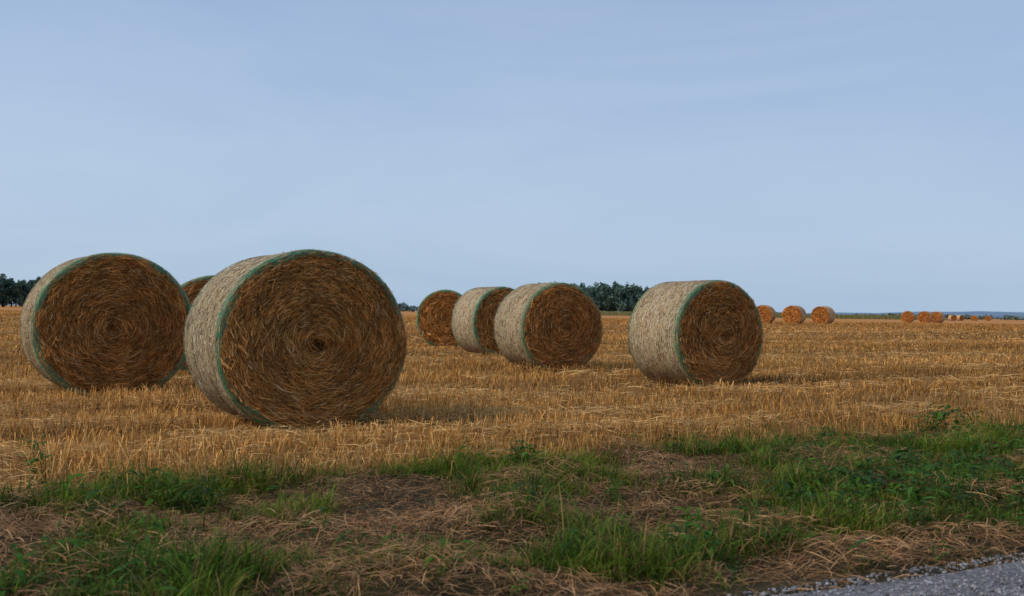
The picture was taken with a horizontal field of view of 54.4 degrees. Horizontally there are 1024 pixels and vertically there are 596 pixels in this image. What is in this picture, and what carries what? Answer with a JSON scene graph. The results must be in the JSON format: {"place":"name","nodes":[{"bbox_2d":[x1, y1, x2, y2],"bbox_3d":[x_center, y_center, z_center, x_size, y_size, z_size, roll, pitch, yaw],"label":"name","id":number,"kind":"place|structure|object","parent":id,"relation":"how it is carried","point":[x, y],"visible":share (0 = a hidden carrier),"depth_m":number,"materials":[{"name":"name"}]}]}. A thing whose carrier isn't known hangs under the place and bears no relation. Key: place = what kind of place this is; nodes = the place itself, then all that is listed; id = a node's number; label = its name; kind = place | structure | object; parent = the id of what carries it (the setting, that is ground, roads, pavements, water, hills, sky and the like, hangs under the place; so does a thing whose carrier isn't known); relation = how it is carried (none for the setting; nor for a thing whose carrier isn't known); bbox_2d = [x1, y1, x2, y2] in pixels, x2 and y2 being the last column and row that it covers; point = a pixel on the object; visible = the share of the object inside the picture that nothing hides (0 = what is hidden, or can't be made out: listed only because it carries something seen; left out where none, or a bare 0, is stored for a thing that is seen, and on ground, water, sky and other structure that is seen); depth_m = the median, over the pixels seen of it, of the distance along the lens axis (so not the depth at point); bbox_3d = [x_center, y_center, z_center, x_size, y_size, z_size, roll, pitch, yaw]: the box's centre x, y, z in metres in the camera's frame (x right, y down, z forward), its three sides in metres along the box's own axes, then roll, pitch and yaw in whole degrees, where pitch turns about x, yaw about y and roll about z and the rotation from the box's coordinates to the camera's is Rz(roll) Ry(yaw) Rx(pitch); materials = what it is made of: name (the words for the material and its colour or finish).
{"place":"outdoors","nodes":[
{"label":"outdoors","id":0,"kind":"place"},
{"bbox_2d":[0,305,1023,595],"bbox_3d":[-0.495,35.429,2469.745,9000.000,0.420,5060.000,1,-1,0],"label":"ground","id":1,"kind":"structure","parent":0,"point":[764,587],"depth_m":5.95,"materials":[{"name":"plant"}]},
{"bbox_2d":[0,274,40,306],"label":"distant trees","id":2,"kind":"object","parent":1,"relation":"on","point":[14,292],"visible":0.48,"depth_m":330.95,"materials":[{"name":"green plant"}]},
{"bbox_2d":[19,252,191,396],"bbox_3d":[-5.148,0.345,12.653,1.937,1.839,1.490,1,-1,-32],"label":"hay bale","id":3,"kind":"object","parent":1,"relation":"on","point":[99,321],"visible":0.91,"depth_m":12.08,"materials":[{"name":"plant"}]},
{"bbox_2d":[180,275,214,373],"bbox_3d":[-5.006,0.465,16.659,1.797,1.672,1.480,1,-1,-20],"label":"hay bale","id":4,"kind":"object","parent":1,"relation":"on","point":[192,288],"visible":0.06,"depth_m":15.95,"materials":[{"name":"plant"}]},
{"bbox_2d":[183,249,409,429],"bbox_3d":[-2.097,0.404,9.629,1.887,1.735,1.497,1,-1,-31],"label":"hay bale","id":5,"kind":"object","parent":1,"relation":"on","point":[308,337],"visible":0.99,"depth_m":9.05,"materials":[{"name":"plant"}]},
{"bbox_2d":[398,302,418,311],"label":"distant trees","id":6,"kind":"object","parent":1,"relation":"on","point":[403,306],"visible":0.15,"depth_m":589.86,"materials":[{"name":"green plant"}]},
{"bbox_2d":[416,289,461,346],"bbox_3d":[-2.037,0.632,30.590,1.797,1.777,1.472,1,-1,-3],"label":"hay bale","id":7,"kind":"object","parent":1,"relation":"on","point":[434,316],"visible":0.79,"depth_m":29.94,"materials":[{"name":"plant"}]},
{"bbox_2d":[451,286,513,354],"bbox_3d":[-0.495,0.603,25.513,1.808,1.792,1.478,1,-1,-30],"label":"hay bale","id":8,"kind":"object","parent":1,"relation":"on","point":[475,310],"visible":0.52,"depth_m":24.84,"materials":[{"name":"plant"}]},
{"bbox_2d":[0,396,1023,595],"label":"grass","id":9,"kind":"structure","parent":1,"relation":"on","point":[208,564],"depth_m":5.22,"materials":[{"name":"green plant"}]},
{"bbox_2d":[0,310,1023,495],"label":"stubble","id":10,"kind":"object","parent":1,"relation":"on","point":[485,411],"visible":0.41,"depth_m":10.97,"materials":[{"name":"yellow plant"}]},
{"bbox_2d":[757,305,775,323],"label":"hay bale","id":11,"kind":"object","parent":10,"relation":"on","point":[767,313],"visible":0.68,"depth_m":90.88,"materials":[{"name":"plant"}]},
{"bbox_2d":[782,305,805,323],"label":"hay bale","id":12,"kind":"object","parent":10,"relation":"on","point":[793,314],"visible":0.91,"depth_m":89.96,"materials":[{"name":"plant"}]},
{"bbox_2d":[811,306,834,323],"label":"hay bale","id":13,"kind":"object","parent":10,"relation":"on","point":[823,314],"visible":0.92,"depth_m":91.96,"materials":[{"name":"plant"}]},
{"bbox_2d":[901,311,914,322],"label":"hay bale","id":14,"kind":"object","parent":10,"relation":"on","point":[908,316],"visible":0.96,"depth_m":144.98,"materials":[{"name":"plant"}]},
{"bbox_2d":[917,311,932,322],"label":"hay bale","id":15,"kind":"object","parent":10,"relation":"on","point":[924,316],"visible":0.95,"depth_m":143.99,"materials":[{"name":"plant"}]},
{"bbox_2d":[931,311,944,322],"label":"hay bale","id":16,"kind":"object","parent":10,"relation":"on","point":[938,317],"visible":0.91,"depth_m":145.89,"materials":[{"name":"plant"}]},
{"bbox_2d":[948,315,956,320],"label":"hay bale","id":17,"kind":"object","parent":10,"relation":"on","point":[952,317],"visible":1,"depth_m":268.00,"materials":[{"name":"plant"}]},
{"bbox_2d":[956,315,963,320],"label":"hay bale","id":18,"kind":"object","parent":10,"relation":"on","point":[960,317],"visible":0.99,"depth_m":292.01,"materials":[{"name":"plant"}]},
{"bbox_2d":[970,315,977,320],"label":"hay bale","id":19,"kind":"object","parent":10,"relation":"on","point":[974,318],"visible":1,"depth_m":290.94,"materials":[{"name":"plant"}]},
{"bbox_2d":[984,316,990,320],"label":"hay bale","id":20,"kind":"object","parent":10,"relation":"on","point":[987,318],"visible":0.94,"depth_m":294.95,"materials":[{"name":"plant"}]},
{"bbox_2d":[494,281,603,370],"bbox_3d":[0.687,0.560,19.327,1.814,1.744,1.493,1,-1,-26],"label":"hay bale","id":21,"kind":"object","parent":1,"relation":"on","point":[546,325],"visible":0.94,"depth_m":18.78,"materials":[{"name":"plant"}]},
{"bbox_2d":[538,281,648,311],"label":"distant trees","id":22,"kind":"object","parent":1,"relation":"on","point":[615,297],"visible":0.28,"depth_m":391.44,"materials":[{"name":"green plant"}]},
{"bbox_2d":[628,280,763,386],"bbox_3d":[2.873,0.567,15.618,1.774,1.699,1.498,1,-1,-29],"label":"hay bale","id":23,"kind":"object","parent":1,"relation":"on","point":[696,331],"visible":0.95,"depth_m":15.09,"materials":[{"name":"plant"}]},
{"bbox_2d":[825,435,857,485],"bbox_3d":[2.036,1.044,6.193,0.270,0.380,0.028,1,-1,0],"label":"dry stem","id":24,"kind":"object","parent":1,"relation":"on","point":[843,440],"visible":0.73,"depth_m":6.19,"materials":[{"name":"plant"}]},
{"bbox_2d":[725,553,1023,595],"bbox_3d":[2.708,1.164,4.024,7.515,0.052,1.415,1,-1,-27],"label":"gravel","id":25,"kind":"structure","parent":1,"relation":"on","point":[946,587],"depth_m":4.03,"materials":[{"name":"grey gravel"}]},
{"bbox_2d":[775,311,1023,319],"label":"distant trees","id":26,"kind":"object","parent":1,"relation":"on","point":[1005,317],"visible":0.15,"depth_m":613.56,"materials":[{"name":"green plant"}]},
{"bbox_2d":[0,0,1023,312],"label":"sky","id":27,"kind":"structure","parent":0,"point":[846,156],"materials":[{"name":"blue"}]},
{"bbox_2d":[8,304,1023,317],"bbox_3d":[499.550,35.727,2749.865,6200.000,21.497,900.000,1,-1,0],"label":"hills","id":28,"kind":"structure","parent":0,"point":[989,313],"depth_m":2519.15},
{"bbox_2d":[599,311,947,319],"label":"maize field","id":29,"kind":"structure","parent":0,"point":[629,313],"depth_m":330.29,"materials":[{"name":"green plant"}]},
{"bbox_2d":[780,560,1023,595],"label":"road","id":30,"kind":"structure","parent":0,"point":[889,585],"depth_m":4.02,"materials":[{"name":"grey asphalt"}]}
]}

